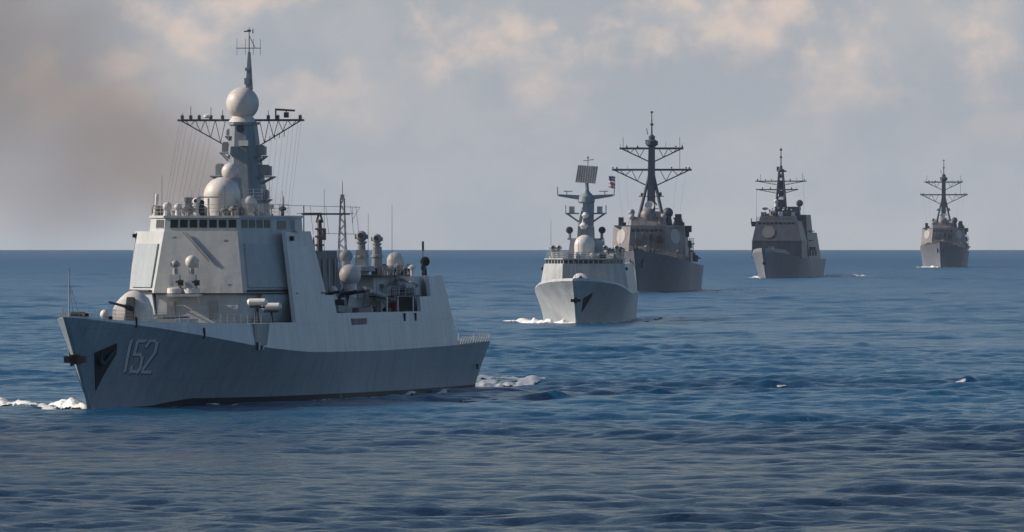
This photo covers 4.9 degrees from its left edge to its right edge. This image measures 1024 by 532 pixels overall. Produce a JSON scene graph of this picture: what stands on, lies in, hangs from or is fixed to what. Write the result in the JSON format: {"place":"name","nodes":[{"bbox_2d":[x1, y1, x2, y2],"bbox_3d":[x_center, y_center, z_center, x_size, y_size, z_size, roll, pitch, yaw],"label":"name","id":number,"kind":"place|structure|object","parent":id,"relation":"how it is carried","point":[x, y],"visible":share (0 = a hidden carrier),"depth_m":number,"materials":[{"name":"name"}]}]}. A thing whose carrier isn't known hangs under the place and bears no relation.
{"place":"outdoors","nodes":[
{"label":"outdoors","id":0,"kind":"place"},
{"bbox_2d":[0,250,1023,531],"bbox_3d":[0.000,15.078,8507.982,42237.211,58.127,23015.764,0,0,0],"label":"sea","id":1,"kind":"structure","parent":0,"point":[874,412],"depth_m":961.25,"materials":[{"name":"blue liquid"}]},
{"bbox_2d":[0,397,54,408],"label":"bow wave","id":2,"kind":"object","parent":1,"relation":"on","point":[3,401],"visible":0.98,"depth_m":1058.72,"materials":[{"name":"white liquid"}]},
{"bbox_2d":[49,398,86,408],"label":"bow wave","id":3,"kind":"object","parent":1,"relation":"on","point":[69,402],"visible":0.97,"depth_m":1046.50,"materials":[{"name":"white liquid"}]},
{"bbox_2d":[57,28,491,408],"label":"destroyer","id":4,"kind":"object","parent":1,"relation":"on","point":[238,291],"visible":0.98,"depth_m":1088.94,"materials":[{"name":"grey paint"}]},
{"bbox_2d":[437,388,449,393],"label":"foam patch","id":5,"kind":"object","parent":1,"relation":"on","point":[443,391],"visible":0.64,"depth_m":1151.37,"materials":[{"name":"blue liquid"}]},
{"bbox_2d":[459,397,497,401],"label":"foam patch","id":6,"kind":"object","parent":1,"relation":"on","point":[477,399],"visible":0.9,"depth_m":1097.55,"materials":[{"name":"blue liquid"}]},
{"bbox_2d":[476,378,515,384],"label":"wake","id":7,"kind":"object","parent":1,"relation":"on","point":[503,380],"visible":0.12,"depth_m":1204.33,"materials":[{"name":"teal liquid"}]},
{"bbox_2d":[475,375,521,385],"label":"wake","id":8,"kind":"object","parent":1,"relation":"on","point":[479,377],"visible":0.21,"depth_m":1205.92,"materials":[{"name":"white liquid"}]},
{"bbox_2d":[477,375,547,386],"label":"wake","id":9,"kind":"object","parent":1,"relation":"on","point":[530,380],"visible":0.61,"depth_m":1200.42,"materials":[{"name":"white liquid"}]},
{"bbox_2d":[505,318,574,322],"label":"bow wave","id":10,"kind":"object","parent":1,"relation":"on","point":[524,320],"visible":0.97,"depth_m":1984.99,"materials":[{"name":"white liquid"}]},
{"bbox_2d":[535,157,638,322],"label":"frigate","id":11,"kind":"object","parent":1,"relation":"on","point":[593,280],"visible":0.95,"depth_m":2008.49,"materials":[{"name":"metal"}]},
{"bbox_2d":[639,317,662,321],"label":"bow wave","id":12,"kind":"object","parent":1,"relation":"on","point":[649,319],"visible":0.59,"depth_m":2030.85,"materials":[{"name":"blue liquid"}]},
{"bbox_2d":[612,111,703,291],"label":"destroyer","id":13,"kind":"object","parent":1,"relation":"on","point":[659,254],"visible":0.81,"depth_m":2964.38,"materials":[{"name":"metal"}]},
{"bbox_2d":[609,176,614,188],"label":"flag","id":14,"kind":"object","parent":13,"relation":"hanging from","point":[611,183],"visible":0.98,"depth_m":2979.41,"materials":[{"name":"fabric"}]},
{"bbox_2d":[751,149,825,277],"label":"cruiser","id":15,"kind":"object","parent":1,"relation":"on","point":[785,243],"visible":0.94,"depth_m":3845.82,"materials":[{"name":"metal"}]},
{"bbox_2d":[813,274,864,276],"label":"wake","id":16,"kind":"object","parent":1,"relation":"on","point":[830,275],"visible":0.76,"depth_m":3923.22,"materials":[{"name":"white liquid"}]},
{"bbox_2d":[920,160,970,267],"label":"destroyer","id":17,"kind":"object","parent":1,"relation":"on","point":[943,244],"visible":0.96,"depth_m":4991.84,"materials":[{"name":"metal"}]},
{"bbox_2d":[0,0,1023,249],"label":"sky","id":18,"kind":"structure","parent":0,"point":[447,124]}
]}

